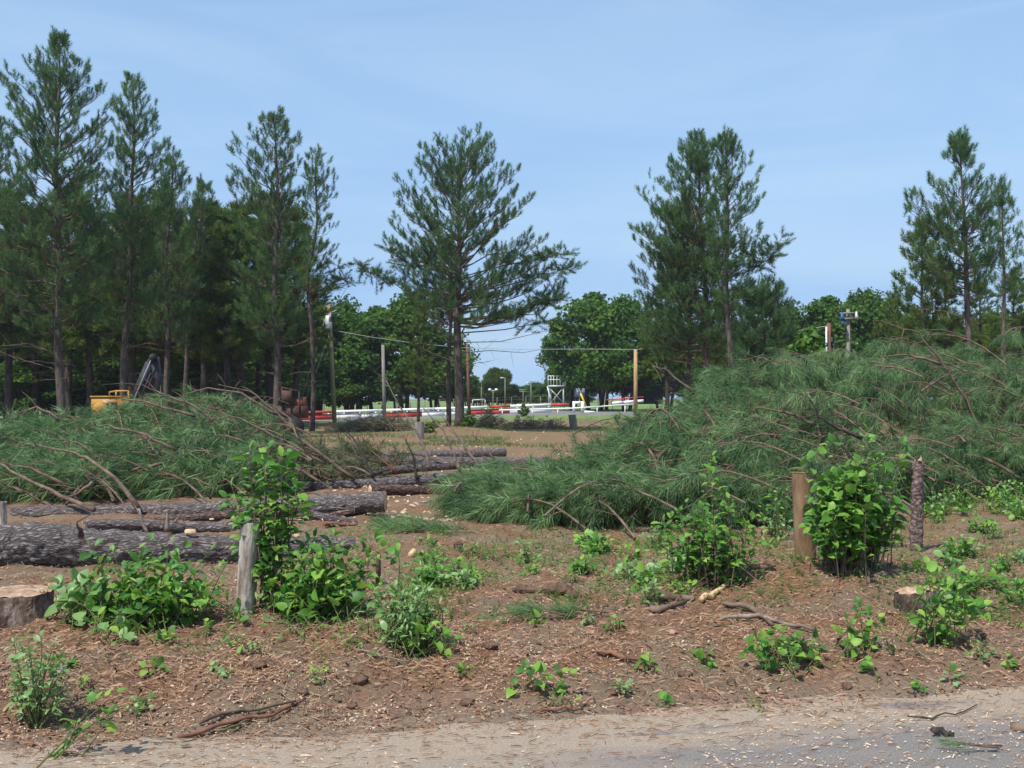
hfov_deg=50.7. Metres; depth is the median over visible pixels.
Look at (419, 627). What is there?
vine
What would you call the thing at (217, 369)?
pine tree
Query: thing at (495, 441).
grass
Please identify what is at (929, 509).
weed
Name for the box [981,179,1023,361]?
pine tree
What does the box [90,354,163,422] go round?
log loader
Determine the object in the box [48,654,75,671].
seedling
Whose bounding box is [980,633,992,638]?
soil clod
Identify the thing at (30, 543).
log
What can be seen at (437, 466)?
log
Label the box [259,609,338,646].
weed clump
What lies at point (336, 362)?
broadleaf tree
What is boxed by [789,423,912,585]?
bush
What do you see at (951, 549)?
weed
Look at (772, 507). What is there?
bush
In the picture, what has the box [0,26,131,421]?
pine tree
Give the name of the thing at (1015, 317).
pine tree
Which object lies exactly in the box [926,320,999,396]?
broadleaf tree
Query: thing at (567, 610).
pine sprig
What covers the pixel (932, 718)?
stick
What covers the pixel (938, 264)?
pine tree
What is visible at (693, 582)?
weed
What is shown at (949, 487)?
weed
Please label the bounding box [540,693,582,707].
seedling
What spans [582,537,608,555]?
weed
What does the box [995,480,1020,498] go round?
weed
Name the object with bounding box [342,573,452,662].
weed clump
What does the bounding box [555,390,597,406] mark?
broadleaf tree
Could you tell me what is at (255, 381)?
broadleaf tree
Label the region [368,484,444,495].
log
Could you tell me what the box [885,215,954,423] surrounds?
pine tree
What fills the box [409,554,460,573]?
weed
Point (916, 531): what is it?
broken trunk
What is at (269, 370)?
pine tree
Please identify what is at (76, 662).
seedling
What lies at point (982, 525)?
weed
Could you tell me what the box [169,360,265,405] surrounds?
broadleaf tree
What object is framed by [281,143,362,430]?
pine tree
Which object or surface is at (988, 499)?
weed
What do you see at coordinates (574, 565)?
weed
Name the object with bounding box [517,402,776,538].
felled pine
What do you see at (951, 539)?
weed
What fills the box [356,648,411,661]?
stick
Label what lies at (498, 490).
felled pine
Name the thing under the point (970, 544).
weed
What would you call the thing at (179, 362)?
broadleaf tree
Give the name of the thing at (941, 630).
shrub
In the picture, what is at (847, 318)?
utility pole
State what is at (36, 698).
sapling
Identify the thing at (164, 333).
pine tree
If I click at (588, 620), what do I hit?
seedling
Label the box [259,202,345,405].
pine tree
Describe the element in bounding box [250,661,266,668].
soil clod
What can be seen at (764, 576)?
seedling
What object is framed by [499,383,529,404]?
broadleaf tree
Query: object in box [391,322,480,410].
broadleaf tree
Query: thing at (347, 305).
broadleaf tree
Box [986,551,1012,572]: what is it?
weed
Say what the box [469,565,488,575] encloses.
weed
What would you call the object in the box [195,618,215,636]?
seedling
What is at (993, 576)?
weed
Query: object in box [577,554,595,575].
weed
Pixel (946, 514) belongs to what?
weed
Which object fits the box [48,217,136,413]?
pine tree
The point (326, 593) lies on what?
bush
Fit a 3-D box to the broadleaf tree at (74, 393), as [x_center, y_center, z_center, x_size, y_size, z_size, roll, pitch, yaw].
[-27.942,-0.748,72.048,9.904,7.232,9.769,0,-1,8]
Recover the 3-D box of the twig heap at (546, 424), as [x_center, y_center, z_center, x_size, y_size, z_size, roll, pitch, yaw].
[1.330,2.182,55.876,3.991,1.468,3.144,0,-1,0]
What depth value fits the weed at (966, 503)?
15.70 m
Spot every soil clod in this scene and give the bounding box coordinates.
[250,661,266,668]
[298,687,308,694]
[346,701,357,709]
[350,674,368,684]
[460,698,474,705]
[483,641,499,648]
[544,582,572,595]
[565,590,577,599]
[605,689,617,695]
[678,670,692,676]
[727,677,735,685]
[841,682,852,689]
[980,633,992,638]
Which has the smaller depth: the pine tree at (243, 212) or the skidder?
the skidder
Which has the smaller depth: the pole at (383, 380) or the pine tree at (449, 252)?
the pine tree at (449, 252)
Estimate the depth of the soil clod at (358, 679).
6.23 m
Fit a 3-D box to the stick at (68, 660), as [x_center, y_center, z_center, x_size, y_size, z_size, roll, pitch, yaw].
[-2.622,1.665,6.324,0.041,0.069,0.440,0,-1,-10]
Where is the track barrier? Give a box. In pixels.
[300,403,568,419]
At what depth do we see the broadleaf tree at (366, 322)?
93.06 m
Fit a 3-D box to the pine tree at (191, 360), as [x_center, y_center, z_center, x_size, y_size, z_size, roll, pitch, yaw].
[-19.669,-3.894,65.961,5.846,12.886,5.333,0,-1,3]
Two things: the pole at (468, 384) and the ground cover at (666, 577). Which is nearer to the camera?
the ground cover at (666, 577)
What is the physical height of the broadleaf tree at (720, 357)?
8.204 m
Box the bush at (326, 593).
[226,526,408,633]
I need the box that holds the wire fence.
[338,396,612,413]
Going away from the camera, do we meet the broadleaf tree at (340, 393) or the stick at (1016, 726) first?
the stick at (1016, 726)
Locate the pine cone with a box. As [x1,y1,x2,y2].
[930,727,954,736]
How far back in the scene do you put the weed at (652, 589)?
7.98 m
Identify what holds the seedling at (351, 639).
on the ground at (366, 691)
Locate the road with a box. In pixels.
[0,686,1023,767]
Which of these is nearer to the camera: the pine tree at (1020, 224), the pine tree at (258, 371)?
the pine tree at (1020, 224)
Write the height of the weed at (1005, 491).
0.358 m
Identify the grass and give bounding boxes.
[303,415,633,447]
[318,441,577,475]
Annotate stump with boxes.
[0,583,53,630]
[453,541,463,551]
[893,585,935,618]
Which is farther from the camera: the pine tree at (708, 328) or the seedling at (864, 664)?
the pine tree at (708, 328)
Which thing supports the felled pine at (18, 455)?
on the ground at (366, 691)
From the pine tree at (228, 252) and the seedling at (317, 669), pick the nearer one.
the seedling at (317, 669)
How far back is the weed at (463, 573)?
9.02 m
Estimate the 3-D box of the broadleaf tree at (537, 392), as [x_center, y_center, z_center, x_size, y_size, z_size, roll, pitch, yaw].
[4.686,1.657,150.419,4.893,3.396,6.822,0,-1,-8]
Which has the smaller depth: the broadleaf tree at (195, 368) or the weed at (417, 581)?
the weed at (417, 581)
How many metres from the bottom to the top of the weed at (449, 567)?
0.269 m
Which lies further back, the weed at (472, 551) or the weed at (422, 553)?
the weed at (472, 551)
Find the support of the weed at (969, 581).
on the ground at (366, 691)
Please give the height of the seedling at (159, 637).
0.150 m
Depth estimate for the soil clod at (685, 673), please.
6.62 m
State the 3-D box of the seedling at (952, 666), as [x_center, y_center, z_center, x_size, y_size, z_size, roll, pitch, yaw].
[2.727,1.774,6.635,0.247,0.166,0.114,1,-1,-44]
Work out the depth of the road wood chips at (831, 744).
5.49 m
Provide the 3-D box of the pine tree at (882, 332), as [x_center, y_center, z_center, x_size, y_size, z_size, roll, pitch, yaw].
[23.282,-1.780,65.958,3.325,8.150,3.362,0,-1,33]
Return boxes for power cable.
[333,326,825,349]
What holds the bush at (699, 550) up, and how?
on the ground at (366, 691)
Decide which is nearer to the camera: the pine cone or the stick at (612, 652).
the pine cone
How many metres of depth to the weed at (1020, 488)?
16.00 m
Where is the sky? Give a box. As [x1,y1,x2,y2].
[0,0,1023,398]
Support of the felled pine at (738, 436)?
on the ground at (366, 691)
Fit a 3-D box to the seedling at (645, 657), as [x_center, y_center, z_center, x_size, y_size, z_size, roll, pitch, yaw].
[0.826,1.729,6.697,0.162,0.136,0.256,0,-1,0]
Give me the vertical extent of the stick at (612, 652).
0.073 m
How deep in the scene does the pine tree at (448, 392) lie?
53.88 m
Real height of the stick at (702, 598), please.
0.090 m
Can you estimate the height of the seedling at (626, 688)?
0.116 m
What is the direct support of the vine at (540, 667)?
on the ground at (366, 691)
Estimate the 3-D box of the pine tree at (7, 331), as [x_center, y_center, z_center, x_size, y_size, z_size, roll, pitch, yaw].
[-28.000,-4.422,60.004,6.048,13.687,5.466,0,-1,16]
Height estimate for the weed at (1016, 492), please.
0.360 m
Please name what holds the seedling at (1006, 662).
on the ground at (366, 691)
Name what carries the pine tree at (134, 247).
on the ground at (366, 691)
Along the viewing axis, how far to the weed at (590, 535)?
11.06 m
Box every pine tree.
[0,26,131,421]
[0,115,42,349]
[0,184,53,420]
[0,206,67,418]
[13,185,122,423]
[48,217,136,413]
[84,187,176,395]
[89,70,175,395]
[111,206,181,398]
[118,184,205,411]
[122,217,180,399]
[134,148,204,413]
[155,196,251,395]
[160,172,227,414]
[170,226,215,411]
[181,202,270,400]
[189,225,236,396]
[200,197,287,405]
[224,104,308,409]
[231,233,305,405]
[234,190,313,417]
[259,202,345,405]
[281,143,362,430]
[344,122,589,426]
[399,311,440,421]
[403,236,470,426]
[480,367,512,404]
[626,127,745,383]
[636,274,695,409]
[637,196,711,399]
[694,291,738,382]
[701,122,796,367]
[724,272,799,383]
[870,290,917,415]
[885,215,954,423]
[887,313,921,425]
[899,123,1011,354]
[917,271,979,421]
[952,278,1009,361]
[976,314,1019,367]
[980,271,1023,425]
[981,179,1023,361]
[1000,220,1023,358]
[1007,295,1023,359]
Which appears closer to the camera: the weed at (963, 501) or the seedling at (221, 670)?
the seedling at (221, 670)
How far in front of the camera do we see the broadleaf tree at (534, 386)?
154.11 m
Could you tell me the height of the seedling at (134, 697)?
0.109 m
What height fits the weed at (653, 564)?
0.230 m
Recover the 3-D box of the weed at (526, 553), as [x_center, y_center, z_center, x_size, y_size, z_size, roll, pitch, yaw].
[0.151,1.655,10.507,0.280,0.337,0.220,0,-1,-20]
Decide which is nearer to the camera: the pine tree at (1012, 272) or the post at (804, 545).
the post at (804, 545)
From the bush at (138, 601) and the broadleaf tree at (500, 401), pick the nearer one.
the bush at (138, 601)
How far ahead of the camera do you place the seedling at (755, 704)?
6.16 m
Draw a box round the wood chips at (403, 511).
[297,429,659,522]
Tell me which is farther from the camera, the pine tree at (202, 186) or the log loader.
the pine tree at (202, 186)
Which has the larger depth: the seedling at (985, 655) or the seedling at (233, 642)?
the seedling at (985, 655)
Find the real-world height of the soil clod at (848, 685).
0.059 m
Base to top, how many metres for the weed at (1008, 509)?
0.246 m
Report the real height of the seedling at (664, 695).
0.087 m
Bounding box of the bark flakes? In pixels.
[0,511,1023,745]
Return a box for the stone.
[667,629,676,634]
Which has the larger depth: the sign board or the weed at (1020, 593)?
the sign board
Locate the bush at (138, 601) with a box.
[66,533,244,645]
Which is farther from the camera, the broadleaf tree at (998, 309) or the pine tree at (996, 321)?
the broadleaf tree at (998, 309)
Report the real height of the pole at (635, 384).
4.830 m
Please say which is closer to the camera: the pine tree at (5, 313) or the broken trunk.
the broken trunk
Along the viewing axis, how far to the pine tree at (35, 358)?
65.90 m
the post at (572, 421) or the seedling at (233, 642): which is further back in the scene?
the post at (572, 421)
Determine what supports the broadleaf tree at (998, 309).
on the ground at (366, 691)
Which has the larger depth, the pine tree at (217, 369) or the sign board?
the sign board
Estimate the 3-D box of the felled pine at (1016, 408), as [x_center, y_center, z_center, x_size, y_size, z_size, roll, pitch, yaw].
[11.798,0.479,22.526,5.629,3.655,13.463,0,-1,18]
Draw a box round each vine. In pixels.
[36,687,156,767]
[393,615,464,661]
[506,658,579,698]
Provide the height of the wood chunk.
0.086 m
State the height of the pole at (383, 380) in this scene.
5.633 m
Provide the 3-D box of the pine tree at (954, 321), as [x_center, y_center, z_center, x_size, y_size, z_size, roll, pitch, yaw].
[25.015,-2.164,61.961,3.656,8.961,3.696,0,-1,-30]
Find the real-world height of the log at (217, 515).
0.279 m
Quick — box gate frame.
[572,401,594,412]
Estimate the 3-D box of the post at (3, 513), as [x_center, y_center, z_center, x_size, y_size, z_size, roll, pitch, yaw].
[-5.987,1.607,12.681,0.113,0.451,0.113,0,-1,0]
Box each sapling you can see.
[5,628,76,729]
[217,439,318,612]
[375,557,380,583]
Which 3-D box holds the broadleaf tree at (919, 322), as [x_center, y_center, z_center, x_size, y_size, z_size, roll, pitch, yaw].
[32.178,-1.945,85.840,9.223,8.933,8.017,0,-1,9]
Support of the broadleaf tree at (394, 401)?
on the ground at (366, 691)
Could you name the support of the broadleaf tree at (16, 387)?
on the ground at (366, 691)
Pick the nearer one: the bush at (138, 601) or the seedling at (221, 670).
the seedling at (221, 670)
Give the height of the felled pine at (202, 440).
2.388 m
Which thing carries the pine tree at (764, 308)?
on the ground at (366, 691)
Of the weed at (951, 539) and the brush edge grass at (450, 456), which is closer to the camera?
the weed at (951, 539)
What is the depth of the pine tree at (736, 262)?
46.88 m
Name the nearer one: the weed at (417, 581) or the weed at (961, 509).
the weed at (417, 581)
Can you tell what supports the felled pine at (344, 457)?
on the ground at (366, 691)
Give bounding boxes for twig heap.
[323,410,418,431]
[466,409,515,430]
[504,414,573,429]
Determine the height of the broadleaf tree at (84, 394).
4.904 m
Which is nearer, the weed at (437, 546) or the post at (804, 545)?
the post at (804, 545)
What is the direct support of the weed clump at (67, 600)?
on the ground at (366, 691)
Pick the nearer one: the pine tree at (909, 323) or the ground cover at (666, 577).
the ground cover at (666, 577)
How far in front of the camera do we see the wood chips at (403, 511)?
16.00 m
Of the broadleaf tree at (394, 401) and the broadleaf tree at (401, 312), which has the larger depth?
the broadleaf tree at (394, 401)
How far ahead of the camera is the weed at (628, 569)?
8.91 m
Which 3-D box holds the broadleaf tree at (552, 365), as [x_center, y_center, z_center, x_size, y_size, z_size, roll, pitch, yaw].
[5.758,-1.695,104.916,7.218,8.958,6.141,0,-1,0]
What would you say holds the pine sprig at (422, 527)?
on the ground at (366, 691)
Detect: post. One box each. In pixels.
[0,501,6,524]
[236,520,259,615]
[415,422,423,438]
[568,415,577,428]
[792,472,815,562]
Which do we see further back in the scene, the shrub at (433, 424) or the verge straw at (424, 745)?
the shrub at (433, 424)
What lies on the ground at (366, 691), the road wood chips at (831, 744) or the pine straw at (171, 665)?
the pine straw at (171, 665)
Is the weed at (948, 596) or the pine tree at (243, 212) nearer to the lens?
the weed at (948, 596)
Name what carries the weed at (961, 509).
on the ground at (366, 691)
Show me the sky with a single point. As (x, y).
(847, 106)
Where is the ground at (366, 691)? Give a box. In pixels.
[0,399,1023,749]
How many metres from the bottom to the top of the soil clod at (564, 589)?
0.122 m
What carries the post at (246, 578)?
on the ground at (366, 691)
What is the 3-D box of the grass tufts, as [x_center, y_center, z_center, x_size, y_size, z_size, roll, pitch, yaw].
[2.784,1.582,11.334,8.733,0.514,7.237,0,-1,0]
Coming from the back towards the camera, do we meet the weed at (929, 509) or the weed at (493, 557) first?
the weed at (929, 509)
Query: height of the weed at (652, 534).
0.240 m
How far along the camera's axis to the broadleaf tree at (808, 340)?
41.85 m
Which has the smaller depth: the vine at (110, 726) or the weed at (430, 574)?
the vine at (110, 726)
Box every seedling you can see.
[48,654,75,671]
[61,657,80,668]
[76,674,93,693]
[90,615,136,644]
[121,695,154,717]
[139,653,169,675]
[151,625,176,645]
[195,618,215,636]
[209,659,233,679]
[224,606,250,628]
[225,636,252,654]
[238,637,261,655]
[308,664,328,684]
[344,634,361,652]
[454,663,474,684]
[459,621,479,634]
[525,609,548,627]
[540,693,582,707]
[580,612,596,625]
[601,614,625,634]
[611,678,636,697]
[633,652,658,671]
[653,690,675,707]
[691,648,717,672]
[747,695,764,711]
[752,569,767,583]
[853,655,879,682]
[910,679,937,695]
[939,662,968,686]
[966,635,1001,663]
[1000,653,1019,669]
[1005,618,1023,629]
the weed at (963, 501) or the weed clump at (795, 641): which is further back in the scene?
the weed at (963, 501)
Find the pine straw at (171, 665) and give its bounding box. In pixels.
[0,517,1023,757]
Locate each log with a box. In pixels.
[0,440,387,517]
[0,513,355,567]
[82,507,295,523]
[85,500,239,532]
[265,370,494,492]
[296,508,354,518]
[303,510,356,522]
[335,440,458,477]
[357,442,548,467]
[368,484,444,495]
[378,446,506,456]
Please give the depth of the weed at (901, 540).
11.19 m
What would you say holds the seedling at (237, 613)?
on the ground at (366, 691)
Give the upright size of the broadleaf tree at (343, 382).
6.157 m
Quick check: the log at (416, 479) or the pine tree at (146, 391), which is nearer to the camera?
the log at (416, 479)
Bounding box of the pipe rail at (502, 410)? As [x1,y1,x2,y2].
[499,403,633,415]
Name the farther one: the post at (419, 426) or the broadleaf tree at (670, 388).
the broadleaf tree at (670, 388)
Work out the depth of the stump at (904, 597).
7.68 m
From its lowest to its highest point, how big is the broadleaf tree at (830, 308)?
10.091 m
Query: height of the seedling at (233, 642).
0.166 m
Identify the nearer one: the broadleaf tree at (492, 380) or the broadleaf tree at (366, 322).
the broadleaf tree at (366, 322)
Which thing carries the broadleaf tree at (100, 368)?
on the ground at (366, 691)
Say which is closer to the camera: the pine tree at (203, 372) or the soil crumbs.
the soil crumbs
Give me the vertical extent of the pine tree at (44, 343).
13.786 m
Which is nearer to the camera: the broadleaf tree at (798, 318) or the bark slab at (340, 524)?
the bark slab at (340, 524)
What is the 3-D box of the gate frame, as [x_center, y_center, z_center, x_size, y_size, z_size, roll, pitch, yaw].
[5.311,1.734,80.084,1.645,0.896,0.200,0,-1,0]
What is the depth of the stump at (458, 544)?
11.01 m
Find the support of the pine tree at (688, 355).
on the ground at (366, 691)
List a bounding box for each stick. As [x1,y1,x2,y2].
[54,655,75,681]
[177,697,305,737]
[199,700,296,723]
[222,711,259,730]
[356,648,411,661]
[532,705,583,711]
[596,649,642,660]
[699,578,731,601]
[722,613,812,630]
[907,704,976,719]
[1010,722,1023,732]
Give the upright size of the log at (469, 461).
0.693 m
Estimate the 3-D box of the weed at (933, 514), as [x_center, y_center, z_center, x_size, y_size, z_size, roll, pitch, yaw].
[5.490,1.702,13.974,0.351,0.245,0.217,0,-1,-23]
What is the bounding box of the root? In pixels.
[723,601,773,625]
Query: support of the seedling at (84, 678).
on the ground at (366, 691)
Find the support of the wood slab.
on the ground at (366, 691)
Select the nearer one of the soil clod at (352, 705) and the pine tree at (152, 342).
the soil clod at (352, 705)
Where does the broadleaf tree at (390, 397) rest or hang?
on the ground at (366, 691)
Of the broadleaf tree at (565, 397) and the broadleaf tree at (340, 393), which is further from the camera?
the broadleaf tree at (565, 397)
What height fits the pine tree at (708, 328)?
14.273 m
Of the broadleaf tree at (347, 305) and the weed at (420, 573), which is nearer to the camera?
the weed at (420, 573)
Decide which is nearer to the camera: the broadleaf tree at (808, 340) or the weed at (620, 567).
the weed at (620, 567)
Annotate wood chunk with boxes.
[408,548,416,557]
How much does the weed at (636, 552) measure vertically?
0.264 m
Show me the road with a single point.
(607, 743)
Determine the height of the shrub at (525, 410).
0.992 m
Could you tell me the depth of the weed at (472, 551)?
10.74 m
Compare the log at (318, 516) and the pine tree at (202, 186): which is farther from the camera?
the pine tree at (202, 186)
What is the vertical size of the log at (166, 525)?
0.479 m
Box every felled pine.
[0,393,148,504]
[19,383,249,505]
[102,374,331,498]
[254,415,442,488]
[422,449,676,532]
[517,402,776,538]
[573,343,882,528]
[729,336,966,517]
[866,320,1023,505]
[958,326,1023,493]
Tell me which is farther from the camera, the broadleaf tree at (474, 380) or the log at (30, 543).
the broadleaf tree at (474, 380)
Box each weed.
[404,565,434,588]
[404,577,427,595]
[408,565,434,583]
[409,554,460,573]
[413,548,441,566]
[416,529,448,549]
[420,555,449,572]
[420,566,452,587]
[425,538,448,563]
[425,565,450,586]
[444,556,481,580]
[451,568,475,588]
[453,542,483,557]
[454,569,482,589]
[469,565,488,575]
[474,540,514,561]
[511,537,542,563]
[518,564,540,575]
[553,567,586,582]
[567,554,598,575]
[573,528,610,547]
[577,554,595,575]
[580,533,613,551]
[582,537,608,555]
[583,527,610,552]
[604,558,638,576]
[610,560,636,581]
[617,538,648,561]
[627,561,663,591]
[630,560,657,582]
[638,527,678,548]
[641,576,664,605]
[645,556,678,575]
[646,525,665,548]
[667,576,699,594]
[752,535,784,549]
[760,513,793,537]
[886,528,909,547]
[914,591,946,609]
[924,488,944,511]
[924,491,956,513]
[924,502,941,514]
[926,506,949,522]
[933,549,961,568]
[936,493,954,515]
[937,540,974,559]
[937,574,976,594]
[938,537,978,555]
[938,587,960,608]
[943,483,963,504]
[944,597,992,620]
[952,485,984,511]
[954,486,979,505]
[954,490,978,509]
[954,502,977,514]
[954,534,989,557]
[959,566,1008,590]
[961,513,999,533]
[977,487,999,511]
[981,523,1003,539]
[981,576,1011,592]
[984,486,1023,505]
[985,486,1016,507]
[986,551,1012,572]
[988,500,1012,513]
[990,493,1012,514]
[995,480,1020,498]
[997,485,1017,501]
[1000,571,1023,583]
[1001,579,1023,608]
[1003,546,1023,561]
[1004,499,1023,520]
[1004,500,1022,516]
[1008,480,1023,500]
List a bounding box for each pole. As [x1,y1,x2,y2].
[302,302,339,422]
[381,345,385,417]
[466,345,470,414]
[488,389,497,408]
[633,349,637,414]
[825,323,830,350]
[839,309,858,360]
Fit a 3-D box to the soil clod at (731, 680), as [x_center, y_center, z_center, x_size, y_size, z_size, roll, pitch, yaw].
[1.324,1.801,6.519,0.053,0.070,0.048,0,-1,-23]
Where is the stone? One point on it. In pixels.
(671, 631)
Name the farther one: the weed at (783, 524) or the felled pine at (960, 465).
the felled pine at (960, 465)
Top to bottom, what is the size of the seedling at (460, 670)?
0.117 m
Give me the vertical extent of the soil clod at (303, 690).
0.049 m
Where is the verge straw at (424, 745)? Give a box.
[0,696,1023,767]
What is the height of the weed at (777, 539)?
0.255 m
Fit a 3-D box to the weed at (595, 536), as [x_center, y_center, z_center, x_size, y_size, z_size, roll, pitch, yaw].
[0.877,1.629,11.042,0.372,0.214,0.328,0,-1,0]
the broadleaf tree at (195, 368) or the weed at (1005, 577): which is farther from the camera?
the broadleaf tree at (195, 368)
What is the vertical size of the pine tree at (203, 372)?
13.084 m
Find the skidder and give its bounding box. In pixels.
[269,387,308,434]
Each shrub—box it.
[424,423,435,432]
[430,419,440,427]
[460,409,475,426]
[517,403,530,416]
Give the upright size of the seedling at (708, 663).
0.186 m
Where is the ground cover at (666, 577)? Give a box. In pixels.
[2,495,1023,678]
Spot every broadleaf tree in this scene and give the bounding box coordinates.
[0,329,81,420]
[0,360,56,419]
[2,350,54,421]
[15,335,73,415]
[30,334,127,404]
[40,360,113,418]
[46,344,146,413]
[116,346,251,412]
[169,360,237,412]
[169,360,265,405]
[178,341,310,398]
[234,363,301,405]
[273,362,337,408]
[284,293,349,405]
[290,299,368,414]
[300,352,365,413]
[307,294,394,409]
[323,351,404,412]
[325,354,396,413]
[335,305,438,412]
[341,293,475,411]
[387,389,409,411]
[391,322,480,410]
[411,346,483,410]
[441,387,488,406]
[471,386,496,405]
[477,393,512,405]
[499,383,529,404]
[507,385,544,403]
[517,381,544,402]
[529,384,561,406]
[534,323,603,409]
[539,291,653,410]
[546,390,580,406]
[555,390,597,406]
[564,338,630,409]
[570,293,673,410]
[622,324,702,406]
[641,361,696,409]
[697,324,770,388]
[741,299,835,383]
[772,320,833,377]
[786,295,879,356]
[816,287,900,363]
[854,306,905,369]
[862,305,976,411]
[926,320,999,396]
[978,308,1023,400]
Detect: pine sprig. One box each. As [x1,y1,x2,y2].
[361,509,440,526]
[369,512,482,534]
[472,594,570,626]
[542,595,616,620]
[933,733,1001,750]
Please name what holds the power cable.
attached to the utility pole at (332, 377)
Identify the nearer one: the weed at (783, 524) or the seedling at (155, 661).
the seedling at (155, 661)
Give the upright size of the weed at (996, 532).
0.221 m
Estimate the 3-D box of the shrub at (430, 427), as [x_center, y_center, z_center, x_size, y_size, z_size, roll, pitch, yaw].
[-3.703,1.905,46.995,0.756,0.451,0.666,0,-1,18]
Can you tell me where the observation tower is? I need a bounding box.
[547,375,565,410]
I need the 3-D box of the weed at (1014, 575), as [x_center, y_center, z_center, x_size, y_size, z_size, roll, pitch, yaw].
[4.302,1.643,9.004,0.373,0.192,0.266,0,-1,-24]
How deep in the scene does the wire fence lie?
103.98 m
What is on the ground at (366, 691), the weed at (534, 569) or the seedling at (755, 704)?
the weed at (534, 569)
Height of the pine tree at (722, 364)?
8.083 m
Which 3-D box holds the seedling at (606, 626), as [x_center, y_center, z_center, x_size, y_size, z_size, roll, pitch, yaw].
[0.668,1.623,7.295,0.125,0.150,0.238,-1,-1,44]
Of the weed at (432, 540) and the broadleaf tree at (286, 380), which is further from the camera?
the broadleaf tree at (286, 380)
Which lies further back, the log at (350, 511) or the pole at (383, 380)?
the pole at (383, 380)
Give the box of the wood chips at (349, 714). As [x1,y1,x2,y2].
[1,520,1023,739]
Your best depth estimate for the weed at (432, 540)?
11.34 m
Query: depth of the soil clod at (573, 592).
8.45 m
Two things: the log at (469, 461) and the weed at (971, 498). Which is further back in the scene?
the log at (469, 461)
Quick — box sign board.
[575,388,584,410]
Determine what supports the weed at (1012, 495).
on the ground at (366, 691)
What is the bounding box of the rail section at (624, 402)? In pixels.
[606,396,642,406]
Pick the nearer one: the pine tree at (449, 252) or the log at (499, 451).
the log at (499, 451)
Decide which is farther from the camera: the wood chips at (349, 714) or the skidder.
the skidder
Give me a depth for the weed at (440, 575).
9.14 m
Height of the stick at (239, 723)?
0.055 m
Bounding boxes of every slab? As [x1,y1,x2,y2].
[184,606,214,616]
[322,522,357,526]
[511,585,545,593]
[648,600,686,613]
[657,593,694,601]
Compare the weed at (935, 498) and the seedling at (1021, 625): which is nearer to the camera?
the seedling at (1021, 625)
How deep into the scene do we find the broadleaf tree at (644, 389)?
95.61 m
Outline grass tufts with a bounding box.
[393,506,1023,620]
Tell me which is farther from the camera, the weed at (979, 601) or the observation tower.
the observation tower
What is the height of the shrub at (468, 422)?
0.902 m
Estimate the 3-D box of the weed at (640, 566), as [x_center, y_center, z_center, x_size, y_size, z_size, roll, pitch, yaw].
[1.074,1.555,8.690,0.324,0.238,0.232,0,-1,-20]
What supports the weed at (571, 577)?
on the ground at (366, 691)
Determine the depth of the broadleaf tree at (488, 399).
150.51 m
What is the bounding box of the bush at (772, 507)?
[756,472,792,541]
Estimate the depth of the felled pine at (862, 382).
18.28 m
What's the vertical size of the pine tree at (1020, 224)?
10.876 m
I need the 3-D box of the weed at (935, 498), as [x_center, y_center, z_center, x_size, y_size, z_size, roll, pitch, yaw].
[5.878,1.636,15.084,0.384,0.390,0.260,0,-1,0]
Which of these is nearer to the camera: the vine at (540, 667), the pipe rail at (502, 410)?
the vine at (540, 667)
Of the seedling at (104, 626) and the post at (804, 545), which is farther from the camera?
the post at (804, 545)
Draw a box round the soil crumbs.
[0,553,1020,733]
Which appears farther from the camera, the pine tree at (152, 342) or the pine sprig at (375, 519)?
the pine tree at (152, 342)
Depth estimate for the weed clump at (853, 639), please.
6.89 m
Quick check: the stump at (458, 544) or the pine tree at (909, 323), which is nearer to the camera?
the stump at (458, 544)
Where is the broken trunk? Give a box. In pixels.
[909,458,924,551]
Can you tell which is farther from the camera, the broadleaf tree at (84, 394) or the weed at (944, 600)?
the broadleaf tree at (84, 394)
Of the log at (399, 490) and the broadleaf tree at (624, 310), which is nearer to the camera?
the log at (399, 490)
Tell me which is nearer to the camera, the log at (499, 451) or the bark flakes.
the bark flakes
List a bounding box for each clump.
[42,568,117,632]
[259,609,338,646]
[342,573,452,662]
[739,624,833,682]
[831,596,929,663]
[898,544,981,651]
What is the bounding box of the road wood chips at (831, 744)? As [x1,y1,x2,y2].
[0,697,1023,767]
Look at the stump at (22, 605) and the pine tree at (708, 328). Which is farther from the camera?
the pine tree at (708, 328)
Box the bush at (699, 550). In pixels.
[651,450,768,591]
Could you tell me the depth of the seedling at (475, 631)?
7.33 m
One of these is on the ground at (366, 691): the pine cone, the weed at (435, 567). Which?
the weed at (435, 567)
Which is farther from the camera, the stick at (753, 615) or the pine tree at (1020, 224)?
the pine tree at (1020, 224)
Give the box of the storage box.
[633,385,663,403]
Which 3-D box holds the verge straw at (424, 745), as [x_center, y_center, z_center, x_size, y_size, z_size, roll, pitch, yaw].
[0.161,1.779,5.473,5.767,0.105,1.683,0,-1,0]
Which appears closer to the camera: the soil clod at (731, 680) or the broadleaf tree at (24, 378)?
the soil clod at (731, 680)
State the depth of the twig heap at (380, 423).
51.35 m
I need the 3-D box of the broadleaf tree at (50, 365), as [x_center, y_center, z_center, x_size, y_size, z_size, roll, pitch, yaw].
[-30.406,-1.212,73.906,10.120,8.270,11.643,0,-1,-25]
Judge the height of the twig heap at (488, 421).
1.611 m
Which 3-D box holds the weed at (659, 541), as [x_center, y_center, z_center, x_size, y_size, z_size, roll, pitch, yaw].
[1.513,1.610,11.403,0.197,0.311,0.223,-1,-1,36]
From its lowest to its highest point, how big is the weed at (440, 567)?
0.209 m
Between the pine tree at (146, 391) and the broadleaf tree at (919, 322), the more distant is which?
the broadleaf tree at (919, 322)

